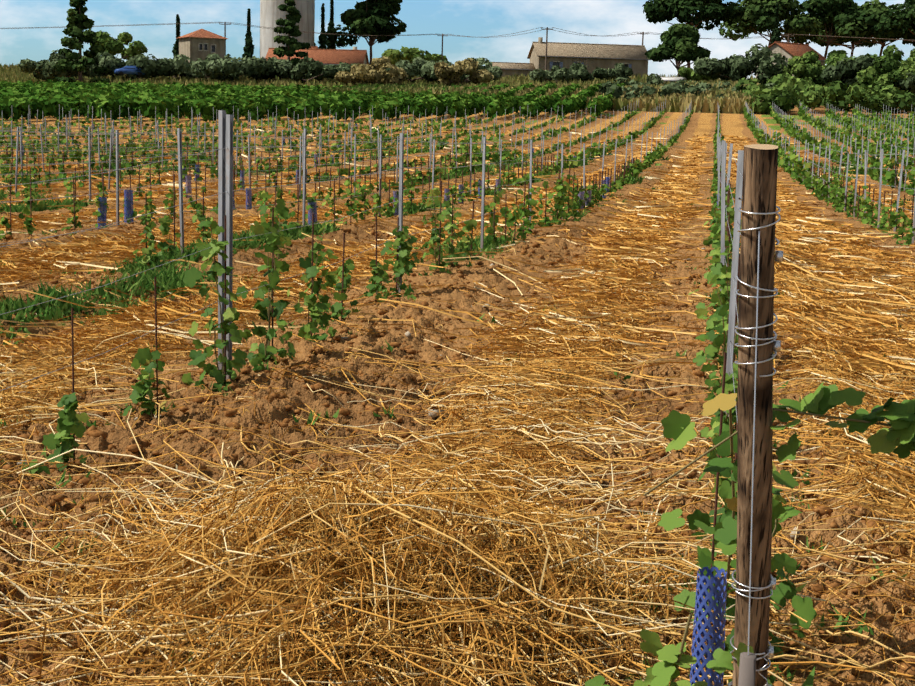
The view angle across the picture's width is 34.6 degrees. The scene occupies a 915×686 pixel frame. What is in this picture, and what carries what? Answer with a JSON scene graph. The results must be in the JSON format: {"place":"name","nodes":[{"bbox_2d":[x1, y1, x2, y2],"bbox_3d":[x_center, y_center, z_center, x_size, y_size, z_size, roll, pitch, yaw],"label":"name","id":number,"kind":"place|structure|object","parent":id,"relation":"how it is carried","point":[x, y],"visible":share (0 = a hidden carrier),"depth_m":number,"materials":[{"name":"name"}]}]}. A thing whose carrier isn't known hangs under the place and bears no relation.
{"place":"outdoors","nodes":[
{"label":"outdoors","id":0,"kind":"place"},
{"bbox_2d":[272,0,310,80],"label":"tree","id":1,"kind":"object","parent":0,"point":[294,16],"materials":[{"name":"green plant"}]},
{"bbox_2d":[265,48,369,65],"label":"house roof","id":2,"kind":"structure","parent":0,"point":[330,56],"depth_m":238.78,"materials":[{"name":"orange tile"}]},
{"bbox_2d":[0,102,914,685],"bbox_3d":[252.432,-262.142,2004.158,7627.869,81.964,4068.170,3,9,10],"label":"terrain","id":3,"kind":"structure","parent":0,"point":[698,126],"depth_m":9.38,"materials":[{"name":"soil"}]},
{"bbox_2d":[18,50,93,80],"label":"bush","id":4,"kind":"object","parent":3,"relation":"on","point":[45,69],"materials":[{"name":"green plant"}]},
{"bbox_2d":[52,0,109,82],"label":"conifer tree","id":5,"kind":"object","parent":3,"relation":"on","point":[73,29],"depth_m":193.81,"materials":[{"name":"green plant"}]},
{"bbox_2d":[82,52,125,78],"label":"bush","id":6,"kind":"object","parent":3,"relation":"on","point":[100,58],"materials":[{"name":"green plant"}]},
{"bbox_2d":[90,30,147,59],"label":"tree","id":7,"kind":"object","parent":3,"relation":"on","point":[112,45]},
{"bbox_2d":[114,66,144,74],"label":"car body","id":8,"kind":"object","parent":3,"relation":"on","point":[125,70],"visible":0.77,"depth_m":214.41,"materials":[{"name":"blue metal"}]},
{"bbox_2d":[118,71,141,76],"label":"car wheels","id":9,"kind":"object","parent":8,"relation":"attached to","point":[121,73],"visible":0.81,"depth_m":214.85,"materials":[{"name":"black rubber"}]},
{"bbox_2d":[103,54,174,80],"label":"bush","id":10,"kind":"object","parent":3,"relation":"on","point":[157,67],"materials":[{"name":"green plant"}]},
{"bbox_2d":[172,14,180,58],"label":"cypress tree","id":11,"kind":"object","parent":3,"relation":"on","point":[175,50],"visible":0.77,"depth_m":240.57,"materials":[{"name":"green plant"}]},
{"bbox_2d":[168,58,199,78],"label":"bush","id":12,"kind":"object","parent":3,"relation":"on","point":[188,75],"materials":[{"name":"green plant"}]},
{"bbox_2d":[179,37,224,79],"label":"tower house walls","id":13,"kind":"structure","parent":3,"relation":"on","point":[189,47],"depth_m":225.84,"materials":[{"name":"beige paint"}]},
{"bbox_2d":[176,29,227,38],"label":"roof","id":14,"kind":"structure","parent":13,"relation":"on","point":[201,33],"depth_m":226.28,"materials":[{"name":"orange tile"}]},
{"bbox_2d":[199,44,214,51],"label":"windows","id":15,"kind":"structure","parent":13,"relation":"in","point":[205,47],"depth_m":225.90,"materials":[{"name":"black glass"}]},
{"bbox_2d":[198,43,215,52],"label":"window frames","id":16,"kind":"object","parent":13,"relation":"attached to","point":[207,47],"visible":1,"depth_m":225.79,"materials":[{"name":"wood"}]},
{"bbox_2d":[170,54,266,81],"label":"bush","id":17,"kind":"object","parent":3,"relation":"on","point":[212,66],"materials":[{"name":"green plant"}]},
{"bbox_2d":[242,8,254,60],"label":"cypress tree","id":18,"kind":"object","parent":3,"relation":"on","point":[248,48],"visible":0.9,"depth_m":254.01,"materials":[{"name":"green plant"}]},
{"bbox_2d":[240,56,285,81],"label":"bush","id":19,"kind":"object","parent":3,"relation":"on","point":[269,71],"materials":[{"name":"green plant"}]},
{"bbox_2d":[260,0,314,57],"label":"water tower","id":20,"kind":"structure","parent":3,"relation":"on","point":[271,13],"depth_m":251.45,"materials":[{"name":"concrete"}]},
{"bbox_2d":[272,56,336,83],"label":"bush","id":21,"kind":"object","parent":3,"relation":"on","point":[306,67],"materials":[{"name":"green plant"}]},
{"bbox_2d":[0,79,625,121],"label":"vineyard foliage","id":22,"kind":"object","parent":3,"relation":"on","point":[112,101],"visible":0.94,"depth_m":143.81,"materials":[{"name":"green plant"}]},
{"bbox_2d":[318,3,327,48],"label":"cypress tree","id":23,"kind":"object","parent":3,"relation":"on","point":[322,41],"visible":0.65,"depth_m":255.28,"materials":[{"name":"green plant"}]},
{"bbox_2d":[326,0,335,48],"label":"cypress tree","id":24,"kind":"object","parent":3,"relation":"on","point":[330,24],"visible":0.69,"depth_m":261.14,"materials":[{"name":"green plant"}]},
{"bbox_2d":[336,47,366,65],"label":"house walls","id":25,"kind":"structure","parent":3,"relation":"on","point":[365,61],"depth_m":240.57,"materials":[{"name":"beige paint"}]},
{"bbox_2d":[334,63,374,84],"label":"bush","id":26,"kind":"object","parent":3,"relation":"on","point":[343,76],"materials":[{"name":"beige plant"}]},
{"bbox_2d":[321,62,390,83],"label":"bush","id":27,"kind":"object","parent":3,"relation":"on","point":[331,72],"visible":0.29,"depth_m":216.74,"materials":[{"name":"green plant"}]},
{"bbox_2d":[326,0,406,63],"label":"pine","id":28,"kind":"object","parent":3,"relation":"on","point":[377,17],"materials":[{"name":"green plant"}]},
{"bbox_2d":[20,124,726,685],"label":"vine guards","id":29,"kind":"object","parent":3,"relation":"on","point":[698,654],"visible":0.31,"depth_m":3.90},
{"bbox_2d":[354,56,407,84],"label":"bush","id":30,"kind":"object","parent":3,"relation":"on","point":[372,70],"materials":[{"name":"beige plant"}]},
{"bbox_2d":[382,46,447,64],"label":"tree","id":31,"kind":"object","parent":3,"relation":"on","point":[405,53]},
{"bbox_2d":[395,57,451,81],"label":"bush","id":32,"kind":"object","parent":3,"relation":"on","point":[413,69],"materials":[{"name":"green plant"}]},
{"bbox_2d":[0,63,846,101],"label":"dry grass strip","id":33,"kind":"object","parent":3,"relation":"on","point":[12,73],"visible":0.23,"depth_m":217.28,"materials":[{"name":"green dry grass"}]},
{"bbox_2d":[0,330,914,685],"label":"straw stalks","id":34,"kind":"object","parent":3,"relation":"on","point":[304,556],"visible":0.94,"depth_m":4.62,"materials":[{"name":"yellow plant"}]},
{"bbox_2d":[0,122,914,387],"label":"straw stalks","id":35,"kind":"object","parent":3,"relation":"on","point":[820,284],"visible":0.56,"depth_m":15.83,"materials":[{"name":"yellow plant"}]},
{"bbox_2d":[0,138,914,685],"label":"weeds","id":36,"kind":"object","parent":3,"relation":"on","point":[168,278],"visible":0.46,"depth_m":14.90,"materials":[{"name":"green plant"}]},
{"bbox_2d":[0,156,914,258],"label":"vine leaves","id":37,"kind":"object","parent":3,"relation":"on","point":[835,187],"visible":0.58,"depth_m":27.01,"materials":[{"name":"green plant"}]},
{"bbox_2d":[6,174,816,674],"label":"vine leaves","id":38,"kind":"object","parent":37,"relation":"attached to","point":[70,421],"visible":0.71,"depth_m":9.44,"materials":[{"name":"green plant"}]},
{"bbox_2d":[0,127,914,200],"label":"vine leaves","id":39,"kind":"object","parent":37,"relation":"attached to","point":[784,161],"visible":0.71,"depth_m":60.03,"materials":[{"name":"green plant"}]},
{"bbox_2d":[0,104,914,153],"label":"grapevines","id":40,"kind":"object","parent":37,"relation":"attached to","point":[760,136],"visible":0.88,"depth_m":112.70,"materials":[{"name":"green plant"}]},
{"bbox_2d":[2,100,914,217],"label":"trellis posts","id":41,"kind":"object","parent":3,"relation":"on","point":[764,127],"visible":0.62,"depth_m":67.31,"materials":[{"name":"grey metal"}]},
{"bbox_2d":[6,143,914,467],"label":"vineyard stakes","id":42,"kind":"object","parent":3,"relation":"on","point":[728,229],"visible":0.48,"depth_m":27.61,"materials":[{"name":"grey metal"}]},
{"bbox_2d":[420,57,502,83],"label":"bush","id":43,"kind":"object","parent":3,"relation":"on","point":[427,71],"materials":[{"name":"green plant"}]},
{"bbox_2d":[434,58,493,85],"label":"bush","id":44,"kind":"object","parent":3,"relation":"on","point":[466,66],"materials":[{"name":"plant"}]},
{"bbox_2d":[15,110,914,416],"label":"trellis posts","id":45,"kind":"object","parent":3,"relation":"on","point":[225,156],"visible":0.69,"depth_m":8.99,"materials":[{"name":"grey metal"}]},
{"bbox_2d":[0,121,914,415],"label":"trellis wires","id":46,"kind":"object","parent":45,"relation":"attached to","point":[360,141],"visible":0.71,"depth_m":23.12,"materials":[{"name":"grey metal"}]},
{"bbox_2d":[219,22,788,69],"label":"utility poles","id":47,"kind":"object","parent":3,"relation":"on","point":[547,29],"visible":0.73,"depth_m":233.18,"materials":[{"name":"brown wood"}]},
{"bbox_2d":[5,22,914,40],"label":"power lines","id":48,"kind":"object","parent":47,"relation":"hanging from","point":[440,34],"visible":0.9,"depth_m":243.02,"materials":[{"name":"brown metal wire"}]},
{"bbox_2d":[490,67,533,76],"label":"farm outbuilding walls","id":49,"kind":"structure","parent":3,"relation":"on","point":[513,72],"depth_m":243.86,"materials":[{"name":"beige paint"}]},
{"bbox_2d":[492,62,535,69],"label":"roof","id":50,"kind":"structure","parent":49,"relation":"on","point":[512,65],"depth_m":244.54,"materials":[{"name":"beige tile"}]},
{"bbox_2d":[319,79,762,113],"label":"dry grass","id":51,"kind":"structure","parent":3,"relation":"on","point":[731,102],"depth_m":173.34,"materials":[{"name":"beige plant"}]},
{"bbox_2d":[529,65,574,82],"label":"bush","id":52,"kind":"object","parent":3,"relation":"on","point":[557,73],"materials":[{"name":"green plant"}]},
{"bbox_2d":[569,62,607,81],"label":"bush","id":53,"kind":"object","parent":3,"relation":"on","point":[579,70],"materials":[{"name":"green plant"}]},
{"bbox_2d":[530,37,647,76],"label":"farmhouse walls","id":54,"kind":"structure","parent":3,"relation":"on","point":[637,67],"depth_m":243.06,"materials":[{"name":"beige paint"}]},
{"bbox_2d":[527,42,647,58],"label":"roof","id":55,"kind":"structure","parent":54,"relation":"on","point":[559,49],"depth_m":244.33,"materials":[{"name":"beige tile"}]},
{"bbox_2d":[527,56,648,59],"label":"farmhouse gutters","id":56,"kind":"object","parent":54,"relation":"attached to","point":[589,57],"visible":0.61,"depth_m":242.41,"materials":[{"name":"metal"}]},
{"bbox_2d":[549,62,631,70],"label":"window shutters","id":57,"kind":"object","parent":54,"relation":"attached to","point":[561,65],"visible":0.31,"depth_m":242.03,"materials":[{"name":"wood"}]},
{"bbox_2d":[553,62,627,66],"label":"farmhouse windows","id":58,"kind":"structure","parent":54,"relation":"in","point":[557,64],"depth_m":242.22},
{"bbox_2d":[605,63,632,81],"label":"bush","id":59,"kind":"object","parent":3,"relation":"on","point":[620,69],"visible":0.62,"depth_m":225.54,"materials":[{"name":"green plant"}]},
{"bbox_2d":[644,23,710,76],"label":"tree","id":60,"kind":"object","parent":3,"relation":"on","point":[680,42],"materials":[{"name":"green plant"}]},
{"bbox_2d":[598,73,784,112],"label":"scrub bushes","id":61,"kind":"object","parent":3,"relation":"on","point":[671,87],"visible":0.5,"depth_m":180.33,"materials":[{"name":"green plant"}]},
{"bbox_2d":[642,0,744,67],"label":"tree","id":62,"kind":"object","parent":3,"relation":"on","point":[715,12],"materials":[{"name":"green plant"}]},
{"bbox_2d":[678,66,717,80],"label":"bush","id":63,"kind":"object","parent":3,"relation":"on","point":[688,73],"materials":[{"name":"green plant"}]},
{"bbox_2d":[704,352,737,669],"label":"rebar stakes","id":64,"kind":"object","parent":3,"relation":"on","point":[735,454],"visible":0.1,"depth_m":4.28,"materials":[{"name":"metal"}]},
{"bbox_2d":[693,43,788,84],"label":"bush","id":65,"kind":"object","parent":3,"relation":"on","point":[733,68],"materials":[{"name":"green plant"}]},
{"bbox_2d":[738,652,755,685],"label":"anchor stake","id":66,"kind":"object","parent":3,"relation":"on","point":[747,668],"visible":1,"depth_m":3.26,"materials":[{"name":"grey"}]},
{"bbox_2d":[732,147,777,685],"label":"wooden end post","id":67,"kind":"object","parent":3,"relation":"on","point":[759,187],"visible":0.88,"depth_m":3.57,"materials":[{"name":"brown wood"}]},
{"bbox_2d":[728,198,782,685],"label":"end post wire wraps","id":68,"kind":"object","parent":67,"relation":"attached to","point":[771,586],"visible":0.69,"depth_m":3.49,"materials":[{"name":"white metal"}]},
{"bbox_2d":[744,144,777,149],"bbox_3d":[0.708,-0.458,3.425,0.079,0.012,0.081,3,9,10],"label":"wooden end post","id":69,"kind":"object","parent":67,"relation":"attached to","point":[762,146],"visible":1,"depth_m":3.43,"materials":[{"name":"beige wood"}]},
{"bbox_2d":[644,391,890,682],"bbox_3d":[0.772,0.623,3.849,0.772,1.033,1.060,-4,10,-31],"label":"vine stem","id":70,"kind":"object","parent":3,"relation":"on","point":[732,434],"visible":0.71,"depth_m":3.66,"materials":[{"name":"plant"}]},
{"bbox_2d":[585,382,914,685],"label":"vine leaves","id":71,"kind":"object","parent":70,"relation":"attached to","point":[681,432],"visible":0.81,"depth_m":3.62,"materials":[{"name":"green plant"}]},
{"bbox_2d":[718,0,825,46],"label":"tree","id":72,"kind":"object","parent":3,"relation":"on","point":[759,16],"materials":[{"name":"green plant"}]},
{"bbox_2d":[770,1,780,44],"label":"cypress crown","id":73,"kind":"object","parent":3,"relation":"on","point":[775,34],"visible":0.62,"depth_m":250.76},
{"bbox_2d":[755,43,824,77],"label":"house walls","id":74,"kind":"structure","parent":3,"relation":"on","point":[778,48],"depth_m":230.29,"materials":[{"name":"beige paint"}]},
{"bbox_2d":[769,41,825,59],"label":"house roof","id":75,"kind":"structure","parent":74,"relation":"on","point":[795,49],"depth_m":232.11,"materials":[{"name":"orange tile"}]},
{"bbox_2d":[773,50,849,85],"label":"bush","id":76,"kind":"object","parent":3,"relation":"on","point":[804,65],"visible":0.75,"depth_m":205.50,"materials":[{"name":"green plant"}]},
{"bbox_2d":[735,72,914,114],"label":"scrub bushes","id":77,"kind":"object","parent":3,"relation":"on","point":[876,96],"visible":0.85,"depth_m":169.88,"materials":[{"name":"green plant"}]},
{"bbox_2d":[783,0,868,57],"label":"tree","id":78,"kind":"object","parent":3,"relation":"on","point":[840,14],"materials":[{"name":"green plant"}]},
{"bbox_2d":[816,50,847,67],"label":"bush","id":79,"kind":"object","parent":3,"relation":"on","point":[833,55],"visible":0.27,"depth_m":219.53,"materials":[{"name":"green plant"}]},
{"bbox_2d":[813,5,876,56],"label":"tree","id":80,"kind":"object","parent":3,"relation":"on","point":[822,43],"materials":[{"name":"green plant"}]},
{"bbox_2d":[821,55,874,90],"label":"bush","id":81,"kind":"object","parent":3,"relation":"on","point":[841,71],"depth_m":193.22,"materials":[{"name":"green plant"}]},
{"bbox_2d":[835,0,914,55],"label":"tree","id":82,"kind":"object","parent":3,"relation":"on","point":[875,11],"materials":[{"name":"green plant"}]},
{"bbox_2d":[846,44,911,66],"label":"bush","id":83,"kind":"object","parent":3,"relation":"on","point":[891,53],"visible":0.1,"depth_m":211.94,"materials":[{"name":"green plant"}]},
{"bbox_2d":[856,55,914,86],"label":"bush","id":84,"kind":"object","parent":3,"relation":"on","point":[891,70],"visible":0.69,"depth_m":187.58,"materials":[{"name":"green plant"}]},
{"bbox_2d":[869,0,914,46],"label":"tree","id":85,"kind":"object","parent":3,"relation":"on","point":[904,20],"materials":[{"name":"green plant"}]},
{"bbox_2d":[897,71,914,94],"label":"bush","id":86,"kind":"object","parent":3,"relation":"on","point":[909,84],"visible":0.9,"depth_m":183.15,"materials":[{"name":"green plant"}]},
{"bbox_2d":[906,49,914,61],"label":"bush","id":87,"kind":"object","parent":3,"relation":"on","point":[911,58],"visible":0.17,"depth_m":215.28,"materials":[{"name":"green plant"}]},
{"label":"small cabin walls","id":88,"kind":"object","parent":3,"relation":"on","visible":0},
{"bbox_2d":[661,77,686,80],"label":"van","id":89,"kind":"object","parent":88,"relation":"on","point":[672,78],"depth_m":219.59,"materials":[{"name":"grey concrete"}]},
{"bbox_2d":[0,0,914,78],"label":"sky","id":90,"kind":"structure","parent":0,"point":[477,19],"materials":[{"name":"blue"}]}
]}

